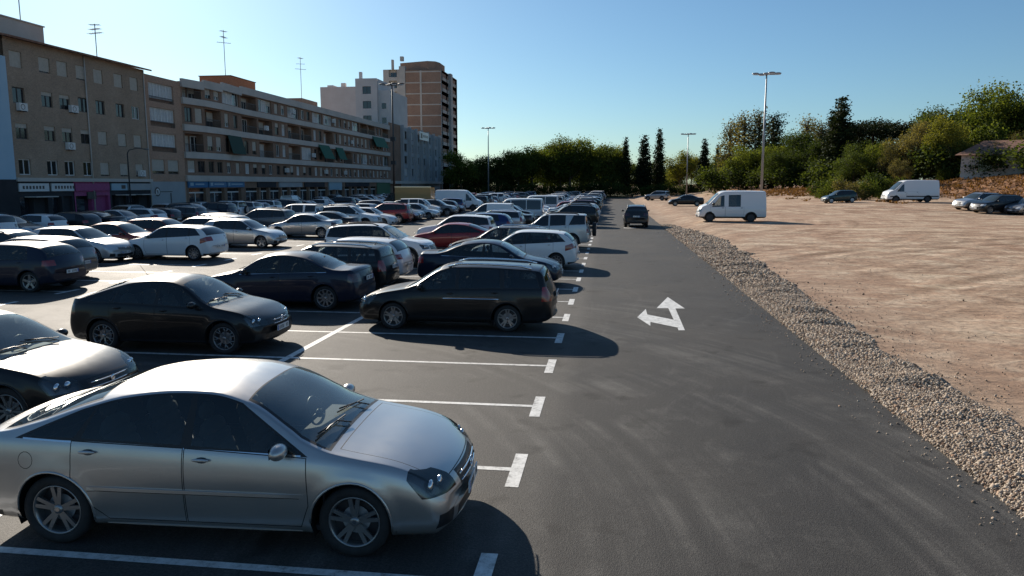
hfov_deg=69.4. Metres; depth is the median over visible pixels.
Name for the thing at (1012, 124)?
broadleaf tree
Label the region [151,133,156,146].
window
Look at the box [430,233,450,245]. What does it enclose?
door
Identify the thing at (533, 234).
door
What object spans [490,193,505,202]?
parked small van
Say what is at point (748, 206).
parked van
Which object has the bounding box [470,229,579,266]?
parked hatchback
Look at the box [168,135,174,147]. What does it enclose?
window
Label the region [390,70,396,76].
window
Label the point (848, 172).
broadleaf tree
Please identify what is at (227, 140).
window
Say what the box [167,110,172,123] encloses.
window
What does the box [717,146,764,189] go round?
broadleaf tree
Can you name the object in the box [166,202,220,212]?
parked crossover
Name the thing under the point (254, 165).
window
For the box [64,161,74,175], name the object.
window
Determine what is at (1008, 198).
window
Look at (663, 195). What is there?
parked crossover
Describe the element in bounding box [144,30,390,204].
apartment building
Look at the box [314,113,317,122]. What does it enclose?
window
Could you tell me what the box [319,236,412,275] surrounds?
parked hatchback
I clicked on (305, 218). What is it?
window
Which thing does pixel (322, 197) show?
parked hatchback
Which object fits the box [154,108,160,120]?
window
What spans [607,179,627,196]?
hedge
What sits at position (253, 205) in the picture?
parked crossover
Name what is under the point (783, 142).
broadleaf tree
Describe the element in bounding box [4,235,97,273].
parked hatchback
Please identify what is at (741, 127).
poplar tree
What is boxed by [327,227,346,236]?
window
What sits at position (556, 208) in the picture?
parked saloon
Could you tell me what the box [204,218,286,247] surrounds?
parked hatchback
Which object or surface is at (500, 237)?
parked estate car
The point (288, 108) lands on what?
window
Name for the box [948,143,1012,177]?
hedge
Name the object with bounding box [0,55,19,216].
apartment building
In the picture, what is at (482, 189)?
hedge
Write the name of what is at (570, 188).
hedge
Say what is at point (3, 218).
rear window
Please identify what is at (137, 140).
window
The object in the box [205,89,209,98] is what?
window
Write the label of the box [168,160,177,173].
window
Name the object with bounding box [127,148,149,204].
street lamp
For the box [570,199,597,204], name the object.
parked crossover
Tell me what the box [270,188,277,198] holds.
shop window
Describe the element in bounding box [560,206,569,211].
window
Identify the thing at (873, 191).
leafy shrub
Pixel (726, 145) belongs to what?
poplar tree
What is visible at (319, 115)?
window
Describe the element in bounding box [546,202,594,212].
parked crossover
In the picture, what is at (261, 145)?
window
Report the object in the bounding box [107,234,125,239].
door
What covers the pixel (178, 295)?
door
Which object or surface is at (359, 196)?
parked crossover
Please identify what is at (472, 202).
parked van
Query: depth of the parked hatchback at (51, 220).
44.70 m
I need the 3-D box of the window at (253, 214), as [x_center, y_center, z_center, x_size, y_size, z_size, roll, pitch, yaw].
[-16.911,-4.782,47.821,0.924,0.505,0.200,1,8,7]
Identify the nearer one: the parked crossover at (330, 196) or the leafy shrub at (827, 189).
the leafy shrub at (827, 189)
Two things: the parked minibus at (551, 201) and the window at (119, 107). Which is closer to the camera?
the window at (119, 107)
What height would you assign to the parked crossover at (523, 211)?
1.718 m
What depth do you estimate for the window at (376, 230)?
30.75 m
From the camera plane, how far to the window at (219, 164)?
88.38 m
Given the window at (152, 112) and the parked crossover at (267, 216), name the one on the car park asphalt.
the parked crossover at (267, 216)
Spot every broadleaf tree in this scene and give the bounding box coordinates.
[437,147,483,189]
[460,161,497,189]
[469,152,520,186]
[491,156,537,186]
[494,148,542,185]
[501,143,554,183]
[516,168,576,185]
[530,143,577,189]
[534,132,601,185]
[543,144,580,185]
[561,148,600,189]
[566,137,619,184]
[576,141,633,188]
[608,144,631,193]
[630,160,655,185]
[650,163,688,187]
[663,148,698,187]
[663,170,682,186]
[682,155,699,184]
[689,162,713,183]
[709,152,735,175]
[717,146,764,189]
[740,143,789,187]
[751,130,816,187]
[757,148,805,188]
[772,128,824,186]
[803,139,823,165]
[830,142,874,184]
[855,136,903,153]
[857,140,895,177]
[895,112,961,179]
[903,102,994,168]
[921,109,976,179]
[946,76,1023,146]
[958,98,1023,140]
[994,94,1023,139]
[1014,98,1023,119]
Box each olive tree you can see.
[876,141,908,180]
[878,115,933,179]
[886,156,913,180]
[1009,130,1023,139]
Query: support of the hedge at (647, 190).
on the ground at (954, 256)
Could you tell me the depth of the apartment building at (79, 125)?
64.54 m
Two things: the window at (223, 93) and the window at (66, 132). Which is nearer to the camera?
the window at (66, 132)
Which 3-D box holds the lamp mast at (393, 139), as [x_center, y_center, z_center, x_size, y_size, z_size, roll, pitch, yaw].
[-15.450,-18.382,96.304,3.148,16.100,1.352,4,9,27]
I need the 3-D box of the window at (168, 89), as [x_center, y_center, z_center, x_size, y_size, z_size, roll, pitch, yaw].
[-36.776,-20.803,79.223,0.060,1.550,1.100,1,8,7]
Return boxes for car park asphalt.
[0,198,1023,575]
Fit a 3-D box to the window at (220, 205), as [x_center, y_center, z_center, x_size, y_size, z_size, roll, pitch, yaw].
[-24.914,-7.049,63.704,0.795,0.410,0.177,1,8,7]
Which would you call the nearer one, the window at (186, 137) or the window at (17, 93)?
the window at (17, 93)
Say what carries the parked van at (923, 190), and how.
on the ground at (954, 256)
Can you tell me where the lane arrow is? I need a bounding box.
[638,297,684,329]
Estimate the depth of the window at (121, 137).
71.14 m
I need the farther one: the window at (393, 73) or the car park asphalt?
the window at (393, 73)
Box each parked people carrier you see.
[278,199,301,206]
[332,197,356,203]
[358,200,385,204]
[416,214,497,236]
[443,198,465,208]
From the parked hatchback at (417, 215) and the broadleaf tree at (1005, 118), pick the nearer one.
the parked hatchback at (417, 215)
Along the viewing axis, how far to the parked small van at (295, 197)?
95.06 m
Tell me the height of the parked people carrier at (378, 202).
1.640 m
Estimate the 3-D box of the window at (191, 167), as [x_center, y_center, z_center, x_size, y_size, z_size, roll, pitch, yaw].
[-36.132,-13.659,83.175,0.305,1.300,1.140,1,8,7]
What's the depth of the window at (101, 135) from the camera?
68.45 m
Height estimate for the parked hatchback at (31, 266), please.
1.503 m
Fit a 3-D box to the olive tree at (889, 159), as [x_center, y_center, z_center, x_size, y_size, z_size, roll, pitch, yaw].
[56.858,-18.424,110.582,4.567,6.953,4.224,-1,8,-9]
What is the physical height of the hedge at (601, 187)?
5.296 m
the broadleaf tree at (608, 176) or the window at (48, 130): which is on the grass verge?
the broadleaf tree at (608, 176)
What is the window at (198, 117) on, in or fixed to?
in the apartment building at (213, 138)
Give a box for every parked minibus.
[503,198,543,216]
[527,195,558,207]
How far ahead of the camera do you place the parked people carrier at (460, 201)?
86.10 m
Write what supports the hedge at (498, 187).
on the grass verge
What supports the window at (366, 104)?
in the apartment building at (368, 98)
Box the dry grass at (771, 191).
[763,172,1023,203]
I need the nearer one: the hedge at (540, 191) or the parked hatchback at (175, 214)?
the parked hatchback at (175, 214)
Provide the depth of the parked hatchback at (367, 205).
69.83 m
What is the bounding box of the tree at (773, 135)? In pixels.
[756,111,792,185]
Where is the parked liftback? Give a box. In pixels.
[70,264,291,353]
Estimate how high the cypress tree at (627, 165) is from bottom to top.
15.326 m
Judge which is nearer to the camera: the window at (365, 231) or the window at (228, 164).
the window at (365, 231)
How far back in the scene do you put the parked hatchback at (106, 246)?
30.84 m
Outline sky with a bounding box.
[0,0,1023,184]
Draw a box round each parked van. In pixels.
[435,190,482,210]
[695,190,766,221]
[881,180,939,201]
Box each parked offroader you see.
[217,200,249,215]
[507,212,596,244]
[573,196,595,200]
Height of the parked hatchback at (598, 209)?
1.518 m
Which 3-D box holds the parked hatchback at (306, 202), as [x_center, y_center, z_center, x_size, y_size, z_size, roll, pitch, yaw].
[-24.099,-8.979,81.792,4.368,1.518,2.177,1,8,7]
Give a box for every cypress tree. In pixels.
[618,137,632,191]
[631,134,655,193]
[651,127,667,191]
[695,138,710,191]
[714,144,719,169]
[816,95,859,184]
[817,109,836,165]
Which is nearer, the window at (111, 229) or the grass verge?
the window at (111, 229)
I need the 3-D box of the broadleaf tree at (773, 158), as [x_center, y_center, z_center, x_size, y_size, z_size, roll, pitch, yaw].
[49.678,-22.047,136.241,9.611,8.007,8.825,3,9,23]
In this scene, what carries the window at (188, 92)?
in the apartment building at (213, 138)
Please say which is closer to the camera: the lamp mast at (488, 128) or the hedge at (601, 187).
the lamp mast at (488, 128)
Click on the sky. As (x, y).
(531, 71)
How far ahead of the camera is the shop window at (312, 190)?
117.92 m
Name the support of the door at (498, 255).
in the parked saloon at (430, 260)
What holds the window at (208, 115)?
in the apartment building at (213, 138)
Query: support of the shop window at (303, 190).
in the apartment building at (213, 138)
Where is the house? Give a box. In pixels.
[955,140,1023,178]
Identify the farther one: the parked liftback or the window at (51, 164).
the window at (51, 164)
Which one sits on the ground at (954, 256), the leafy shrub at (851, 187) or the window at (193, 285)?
the leafy shrub at (851, 187)
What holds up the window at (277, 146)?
in the apartment building at (213, 138)
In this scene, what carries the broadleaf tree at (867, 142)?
on the ground at (954, 256)
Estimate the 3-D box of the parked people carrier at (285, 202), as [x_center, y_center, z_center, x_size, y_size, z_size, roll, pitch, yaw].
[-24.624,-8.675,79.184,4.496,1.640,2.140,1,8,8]
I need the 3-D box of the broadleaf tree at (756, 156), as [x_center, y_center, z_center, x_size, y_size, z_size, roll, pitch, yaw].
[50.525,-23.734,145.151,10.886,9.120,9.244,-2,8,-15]
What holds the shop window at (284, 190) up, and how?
in the apartment building at (213, 138)
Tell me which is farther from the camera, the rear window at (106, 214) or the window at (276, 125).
the window at (276, 125)
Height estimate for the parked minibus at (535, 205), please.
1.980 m
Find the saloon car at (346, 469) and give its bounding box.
[0,358,476,555]
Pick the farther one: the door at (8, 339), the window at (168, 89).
the window at (168, 89)
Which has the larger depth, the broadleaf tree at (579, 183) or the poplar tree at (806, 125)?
the broadleaf tree at (579, 183)
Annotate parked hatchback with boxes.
[0,241,86,291]
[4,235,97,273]
[11,215,45,231]
[21,214,68,226]
[31,225,134,262]
[55,212,101,226]
[111,205,144,209]
[127,218,181,231]
[128,208,167,217]
[128,224,228,260]
[151,203,169,207]
[155,208,183,221]
[200,213,263,224]
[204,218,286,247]
[216,214,249,218]
[300,200,312,203]
[311,199,334,205]
[313,196,331,199]
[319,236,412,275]
[357,197,372,199]
[357,203,377,207]
[359,207,397,226]
[405,203,439,218]
[407,210,421,221]
[411,207,425,219]
[441,200,458,210]
[457,204,465,212]
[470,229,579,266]
[474,213,513,235]
[556,201,571,206]
[591,203,600,214]
[820,190,857,202]
[1004,198,1023,214]
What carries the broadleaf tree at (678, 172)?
on the ground at (954, 256)
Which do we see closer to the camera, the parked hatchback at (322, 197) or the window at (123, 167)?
the window at (123, 167)
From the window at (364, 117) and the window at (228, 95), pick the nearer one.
the window at (228, 95)
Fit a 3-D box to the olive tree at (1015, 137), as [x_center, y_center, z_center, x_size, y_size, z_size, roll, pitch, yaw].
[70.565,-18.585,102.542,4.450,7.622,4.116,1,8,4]
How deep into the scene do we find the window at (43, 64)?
61.19 m
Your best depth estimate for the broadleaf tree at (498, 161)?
188.01 m
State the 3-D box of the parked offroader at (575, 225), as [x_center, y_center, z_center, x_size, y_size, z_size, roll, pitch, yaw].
[1.986,-3.025,38.418,4.762,1.798,2.140,1,8,8]
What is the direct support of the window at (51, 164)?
in the apartment building at (79, 125)
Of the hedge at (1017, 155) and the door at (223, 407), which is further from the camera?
the hedge at (1017, 155)
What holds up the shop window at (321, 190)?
in the apartment building at (213, 138)
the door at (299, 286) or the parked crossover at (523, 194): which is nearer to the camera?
the door at (299, 286)
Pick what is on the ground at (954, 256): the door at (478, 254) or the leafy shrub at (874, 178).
the leafy shrub at (874, 178)
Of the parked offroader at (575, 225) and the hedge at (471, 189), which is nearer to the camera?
the parked offroader at (575, 225)
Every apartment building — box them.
[0,0,158,216]
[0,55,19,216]
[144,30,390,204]
[320,72,407,127]
[382,122,442,192]
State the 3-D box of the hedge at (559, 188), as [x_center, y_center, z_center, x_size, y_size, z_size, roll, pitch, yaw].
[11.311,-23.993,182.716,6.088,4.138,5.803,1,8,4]
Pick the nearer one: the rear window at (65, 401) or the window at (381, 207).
the rear window at (65, 401)
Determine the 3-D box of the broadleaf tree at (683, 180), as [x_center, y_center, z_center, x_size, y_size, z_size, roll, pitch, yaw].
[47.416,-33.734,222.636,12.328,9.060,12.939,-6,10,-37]
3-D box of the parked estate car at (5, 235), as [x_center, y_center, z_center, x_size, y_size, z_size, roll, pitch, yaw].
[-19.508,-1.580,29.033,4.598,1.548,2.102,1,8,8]
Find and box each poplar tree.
[709,118,740,188]
[726,110,757,187]
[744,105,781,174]
[794,113,821,185]
[808,119,827,142]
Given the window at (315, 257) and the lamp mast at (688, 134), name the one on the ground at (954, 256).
the lamp mast at (688, 134)
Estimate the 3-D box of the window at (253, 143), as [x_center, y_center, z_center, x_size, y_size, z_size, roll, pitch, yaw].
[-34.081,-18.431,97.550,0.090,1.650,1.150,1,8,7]
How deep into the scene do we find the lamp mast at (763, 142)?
86.78 m
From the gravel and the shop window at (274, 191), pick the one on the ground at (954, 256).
the gravel
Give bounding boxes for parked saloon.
[0,310,138,423]
[83,211,126,222]
[89,222,151,240]
[105,209,146,220]
[211,250,375,309]
[268,213,342,237]
[316,211,361,223]
[412,221,496,246]
[417,239,562,280]
[511,209,535,224]
[547,204,565,210]
[668,195,703,205]
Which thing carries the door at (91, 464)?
in the saloon car at (346, 469)
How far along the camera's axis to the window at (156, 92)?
77.09 m
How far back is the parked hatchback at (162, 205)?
68.19 m
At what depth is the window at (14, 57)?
58.22 m
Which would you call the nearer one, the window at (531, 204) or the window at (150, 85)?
the window at (531, 204)
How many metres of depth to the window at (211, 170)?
86.67 m
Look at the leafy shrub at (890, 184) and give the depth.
96.65 m
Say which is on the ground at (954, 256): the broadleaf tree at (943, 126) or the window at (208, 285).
the broadleaf tree at (943, 126)
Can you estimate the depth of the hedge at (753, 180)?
140.57 m
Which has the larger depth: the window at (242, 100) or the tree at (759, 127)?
the tree at (759, 127)
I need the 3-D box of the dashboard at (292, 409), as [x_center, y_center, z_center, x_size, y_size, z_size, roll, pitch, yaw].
[-2.166,1.512,8.220,1.112,0.670,0.060,1,8,5]
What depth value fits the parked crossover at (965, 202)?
70.96 m
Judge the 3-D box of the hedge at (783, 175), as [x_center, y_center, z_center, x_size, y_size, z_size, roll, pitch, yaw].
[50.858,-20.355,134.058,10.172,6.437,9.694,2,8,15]
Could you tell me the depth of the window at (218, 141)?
87.93 m
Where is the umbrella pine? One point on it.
(873, 130)
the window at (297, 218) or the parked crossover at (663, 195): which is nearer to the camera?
the window at (297, 218)
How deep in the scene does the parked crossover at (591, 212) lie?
56.22 m
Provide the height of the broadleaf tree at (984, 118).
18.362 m
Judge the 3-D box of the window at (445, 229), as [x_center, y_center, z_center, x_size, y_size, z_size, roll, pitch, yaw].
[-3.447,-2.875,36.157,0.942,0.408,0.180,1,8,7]
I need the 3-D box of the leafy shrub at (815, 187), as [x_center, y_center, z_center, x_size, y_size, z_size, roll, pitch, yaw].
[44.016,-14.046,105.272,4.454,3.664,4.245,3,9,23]
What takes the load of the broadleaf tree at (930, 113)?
on the ground at (954, 256)
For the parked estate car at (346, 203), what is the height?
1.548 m
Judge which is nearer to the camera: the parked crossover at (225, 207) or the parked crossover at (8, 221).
the parked crossover at (8, 221)
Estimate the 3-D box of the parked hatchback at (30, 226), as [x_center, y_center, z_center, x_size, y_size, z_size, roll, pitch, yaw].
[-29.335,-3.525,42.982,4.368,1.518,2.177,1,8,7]
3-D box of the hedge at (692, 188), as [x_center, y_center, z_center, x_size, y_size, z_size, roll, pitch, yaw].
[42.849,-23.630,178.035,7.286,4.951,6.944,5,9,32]
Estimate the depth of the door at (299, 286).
19.18 m
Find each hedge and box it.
[449,184,464,189]
[459,183,479,193]
[476,185,493,193]
[485,179,510,191]
[501,184,522,191]
[514,181,538,191]
[535,183,550,194]
[545,182,565,193]
[562,182,577,191]
[575,180,597,192]
[590,178,615,195]
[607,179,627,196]
[620,184,641,197]
[636,183,654,195]
[649,182,673,193]
[668,184,685,195]
[678,181,702,193]
[691,162,731,194]
[717,162,758,190]
[737,163,785,189]
[764,158,809,188]
[787,152,835,187]
[814,149,871,184]
[857,154,925,182]
[901,142,965,179]
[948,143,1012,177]
[997,134,1023,173]
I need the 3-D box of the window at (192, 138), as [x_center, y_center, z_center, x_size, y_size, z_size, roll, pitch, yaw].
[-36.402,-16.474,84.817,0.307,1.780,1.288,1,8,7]
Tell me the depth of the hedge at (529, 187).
182.35 m
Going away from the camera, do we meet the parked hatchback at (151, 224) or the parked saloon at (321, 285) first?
the parked saloon at (321, 285)
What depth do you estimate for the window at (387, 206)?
61.32 m
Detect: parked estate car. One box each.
[0,228,36,241]
[171,206,206,219]
[181,215,232,224]
[260,202,270,207]
[280,240,399,287]
[329,203,360,206]
[360,258,558,331]
[449,224,549,250]
[485,209,525,225]
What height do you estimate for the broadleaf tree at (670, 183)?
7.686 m
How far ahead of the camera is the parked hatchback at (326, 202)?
88.04 m
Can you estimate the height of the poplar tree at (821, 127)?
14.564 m
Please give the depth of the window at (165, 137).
78.85 m
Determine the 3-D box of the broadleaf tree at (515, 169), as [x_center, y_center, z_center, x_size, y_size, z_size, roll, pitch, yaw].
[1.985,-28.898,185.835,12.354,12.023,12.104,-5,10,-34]
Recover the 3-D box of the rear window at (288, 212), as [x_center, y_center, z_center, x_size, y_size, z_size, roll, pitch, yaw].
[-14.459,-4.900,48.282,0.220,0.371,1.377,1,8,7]
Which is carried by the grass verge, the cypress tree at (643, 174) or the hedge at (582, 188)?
the hedge at (582, 188)
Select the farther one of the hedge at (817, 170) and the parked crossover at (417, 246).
the hedge at (817, 170)
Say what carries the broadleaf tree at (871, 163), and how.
on the ground at (954, 256)
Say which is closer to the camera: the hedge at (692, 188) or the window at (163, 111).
the window at (163, 111)
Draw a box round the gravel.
[658,224,1023,544]
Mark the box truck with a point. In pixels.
(399, 193)
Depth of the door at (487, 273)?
23.53 m
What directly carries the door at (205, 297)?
in the parked liftback
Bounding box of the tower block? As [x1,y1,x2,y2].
[383,56,457,189]
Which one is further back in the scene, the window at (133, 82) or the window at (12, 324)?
the window at (133, 82)
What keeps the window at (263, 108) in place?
in the apartment building at (213, 138)
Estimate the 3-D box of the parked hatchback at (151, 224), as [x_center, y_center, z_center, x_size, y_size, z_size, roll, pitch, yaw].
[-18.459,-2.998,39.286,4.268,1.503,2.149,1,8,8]
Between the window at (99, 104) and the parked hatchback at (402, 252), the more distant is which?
the window at (99, 104)
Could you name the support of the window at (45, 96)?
in the apartment building at (79, 125)
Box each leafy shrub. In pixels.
[806,176,831,197]
[814,173,842,197]
[831,175,857,191]
[842,179,870,199]
[856,179,882,199]
[858,168,890,198]
[879,176,906,197]
[935,167,954,179]
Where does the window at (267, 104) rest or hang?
in the apartment building at (213, 138)
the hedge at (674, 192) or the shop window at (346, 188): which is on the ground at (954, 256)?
the hedge at (674, 192)
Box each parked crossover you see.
[0,213,18,229]
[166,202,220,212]
[202,202,238,213]
[241,200,261,211]
[245,207,295,226]
[255,199,282,208]
[321,205,382,221]
[324,222,436,265]
[327,194,341,198]
[349,195,375,199]
[366,195,384,200]
[375,202,413,223]
[425,199,457,215]
[474,195,489,203]
[502,202,534,216]
[514,192,527,197]
[543,204,599,225]
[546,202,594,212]
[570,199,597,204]
[580,198,601,209]
[644,191,670,200]
[952,192,999,210]
[969,194,1022,213]
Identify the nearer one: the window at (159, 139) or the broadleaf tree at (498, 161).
the window at (159, 139)
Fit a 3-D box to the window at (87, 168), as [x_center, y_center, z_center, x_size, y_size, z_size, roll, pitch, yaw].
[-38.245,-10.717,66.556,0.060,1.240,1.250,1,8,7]
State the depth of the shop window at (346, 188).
133.36 m
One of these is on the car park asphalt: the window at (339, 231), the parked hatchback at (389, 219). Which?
the parked hatchback at (389, 219)
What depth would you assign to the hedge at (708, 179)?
152.56 m
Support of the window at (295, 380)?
in the saloon car at (346, 469)
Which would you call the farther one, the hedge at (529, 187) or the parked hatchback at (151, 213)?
the hedge at (529, 187)
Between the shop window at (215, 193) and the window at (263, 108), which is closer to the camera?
the shop window at (215, 193)
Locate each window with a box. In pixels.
[0,215,14,221]
[0,314,64,338]
[8,50,20,67]
[12,87,23,102]
[15,123,26,138]
[18,159,29,174]
[38,57,48,73]
[40,366,160,412]
[41,91,51,107]
[44,126,54,141]
[47,160,57,174]
[56,61,66,76]
[59,94,68,109]
[62,128,71,141]
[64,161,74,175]
[75,65,84,80]
[78,97,86,112]
[80,129,89,143]
[83,162,91,175]
[87,280,134,295]
[92,225,105,232]
[93,69,101,83]
[95,100,103,114]
[96,212,115,216]
[98,131,106,144]
[100,162,108,175]
[106,225,125,234]
[112,211,121,215]
[113,73,121,87]
[115,103,123,117]
[118,133,125,146]
[120,163,127,175]
[129,77,136,90]
[131,106,138,119]
[133,135,140,147]
[135,164,142,176]
[141,283,159,289]
[148,82,153,97]
[149,107,154,120]
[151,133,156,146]
[152,159,163,173]
[153,83,159,98]
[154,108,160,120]
[156,133,162,146]
[159,84,165,99]
[161,109,167,122]
[162,134,168,147]
[162,279,198,291]
[165,86,171,100]
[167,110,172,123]
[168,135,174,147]
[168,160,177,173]
[184,107,191,121]
[185,136,187,148]
[187,88,193,95]
[187,160,194,171]
[189,188,203,201]
[190,136,196,151]
[195,108,201,122]
[198,161,204,172]
[198,277,239,294]
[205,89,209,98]
[206,112,212,126]
[207,136,212,150]
[207,203,217,208]
[209,161,213,172]
[210,188,221,201]
[213,91,217,100]
[216,137,220,150]
[217,162,221,172]
[218,204,226,208]
[222,91,225,103]
[224,113,227,126]
[226,92,231,104]
[226,138,228,151]
[227,162,229,172]
[227,188,238,199]
[228,203,236,207]
[232,94,237,106]
[233,115,236,128]
[236,163,238,173]
[241,98,245,108]
[242,119,246,131]
[244,141,247,153]
[245,164,248,173]
[246,188,256,200]
[246,210,257,217]
[252,142,255,154]
[253,164,256,173]
[258,99,260,111]
[258,210,271,216]
[259,122,262,134]
[260,144,263,156]
[261,100,265,112]
[261,188,265,199]
[265,101,269,112]
[268,367,356,398]
[269,257,301,266]
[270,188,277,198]
[273,210,283,216]
[275,123,277,134]
[276,145,278,156]
[282,187,286,195]
[285,210,294,215]
[287,106,289,117]
[288,215,301,221]
[291,187,296,194]
[300,187,306,199]
[302,215,315,221]
[304,147,307,159]
[304,254,330,261]
[307,148,310,159]
[310,187,314,199]
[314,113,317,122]
[314,214,330,219]
[318,114,320,123]
[318,187,325,196]
[322,207,332,211]
[324,213,336,218]
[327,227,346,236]
[330,257,344,264]
[333,207,345,212]
[335,212,349,217]
[345,187,348,196]
[346,207,357,213]
[348,226,371,236]
[363,86,370,93]
[363,101,370,108]
[363,116,371,120]
[371,187,374,194]
[373,227,382,235]
[376,204,383,209]
[385,204,395,209]
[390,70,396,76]
[397,205,405,208]
[435,225,450,232]
[439,241,464,250]
[441,217,454,224]
[452,225,469,232]
[456,217,472,222]
[469,224,487,230]
[475,217,487,224]
[511,200,525,208]
[527,200,540,208]
[534,216,547,225]
[550,215,565,224]
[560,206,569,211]
[569,216,584,224]
[571,206,582,211]
[584,206,593,211]
[978,161,991,171]
[1005,196,1014,200]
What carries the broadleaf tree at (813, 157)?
on the ground at (954, 256)
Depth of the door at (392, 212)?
61.23 m
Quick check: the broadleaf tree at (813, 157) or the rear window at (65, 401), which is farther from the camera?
the broadleaf tree at (813, 157)
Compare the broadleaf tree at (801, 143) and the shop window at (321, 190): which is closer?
the shop window at (321, 190)
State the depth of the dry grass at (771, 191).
94.22 m
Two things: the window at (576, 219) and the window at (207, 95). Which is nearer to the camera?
the window at (576, 219)
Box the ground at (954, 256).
[542,175,1023,426]
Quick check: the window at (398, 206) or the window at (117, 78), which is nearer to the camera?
the window at (398, 206)
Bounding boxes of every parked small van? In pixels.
[280,195,301,199]
[284,204,323,214]
[400,198,441,213]
[465,203,513,214]
[477,194,493,202]
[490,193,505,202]
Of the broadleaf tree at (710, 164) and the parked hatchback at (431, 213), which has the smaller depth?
the parked hatchback at (431, 213)
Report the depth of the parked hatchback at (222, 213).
45.94 m
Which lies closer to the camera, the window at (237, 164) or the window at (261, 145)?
the window at (237, 164)
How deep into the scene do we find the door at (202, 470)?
6.47 m
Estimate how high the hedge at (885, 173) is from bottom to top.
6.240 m
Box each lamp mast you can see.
[380,82,403,192]
[481,127,494,191]
[681,133,695,194]
[752,72,780,190]
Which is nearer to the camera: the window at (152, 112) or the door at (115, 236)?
the door at (115, 236)
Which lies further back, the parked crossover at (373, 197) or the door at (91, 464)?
the parked crossover at (373, 197)
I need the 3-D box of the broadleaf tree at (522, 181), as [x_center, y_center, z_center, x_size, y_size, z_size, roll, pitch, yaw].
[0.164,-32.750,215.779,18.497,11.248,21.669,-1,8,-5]
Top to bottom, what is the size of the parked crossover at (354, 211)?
1.718 m
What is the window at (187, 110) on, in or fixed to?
in the apartment building at (213, 138)
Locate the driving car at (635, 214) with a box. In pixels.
[621,204,649,226]
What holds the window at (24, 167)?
in the apartment building at (79, 125)
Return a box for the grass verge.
[537,193,629,197]
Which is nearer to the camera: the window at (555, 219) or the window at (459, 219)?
the window at (555, 219)
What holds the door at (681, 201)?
in the parked saloon at (689, 200)
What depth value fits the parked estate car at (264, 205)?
71.33 m
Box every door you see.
[0,335,5,353]
[4,336,61,351]
[70,441,185,520]
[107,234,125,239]
[109,303,155,338]
[155,306,203,339]
[160,291,200,305]
[177,394,265,450]
[183,449,306,525]
[201,293,240,302]
[238,274,278,298]
[257,217,271,226]
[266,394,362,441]
[275,267,304,271]
[278,273,316,299]
[284,222,301,232]
[302,222,317,233]
[305,266,338,271]
[384,210,395,215]
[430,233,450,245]
[449,256,481,277]
[452,233,470,242]
[463,251,481,256]
[482,260,517,277]
[493,253,522,257]
[531,226,548,235]
[550,225,568,238]
[679,199,686,203]
[687,198,695,203]
[995,202,1005,209]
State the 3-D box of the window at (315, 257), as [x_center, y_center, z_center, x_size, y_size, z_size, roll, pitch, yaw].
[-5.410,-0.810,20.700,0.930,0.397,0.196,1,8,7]
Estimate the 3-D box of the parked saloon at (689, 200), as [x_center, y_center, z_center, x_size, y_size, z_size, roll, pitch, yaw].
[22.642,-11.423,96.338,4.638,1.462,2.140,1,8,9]
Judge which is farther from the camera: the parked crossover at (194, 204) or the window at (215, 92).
the window at (215, 92)
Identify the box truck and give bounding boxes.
[383,187,434,201]
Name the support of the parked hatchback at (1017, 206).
on the ground at (954, 256)
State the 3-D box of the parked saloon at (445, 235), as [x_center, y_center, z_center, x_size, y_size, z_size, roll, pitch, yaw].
[-2.953,-2.698,36.876,4.368,1.580,2.140,1,8,7]
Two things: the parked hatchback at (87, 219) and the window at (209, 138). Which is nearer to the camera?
the parked hatchback at (87, 219)
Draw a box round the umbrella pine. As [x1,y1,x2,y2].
[816,116,920,154]
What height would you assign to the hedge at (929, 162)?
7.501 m
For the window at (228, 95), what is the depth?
90.85 m
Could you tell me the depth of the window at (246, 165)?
96.08 m
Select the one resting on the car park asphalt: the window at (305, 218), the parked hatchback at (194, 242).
the parked hatchback at (194, 242)
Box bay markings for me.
[0,203,603,575]
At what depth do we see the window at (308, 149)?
116.00 m

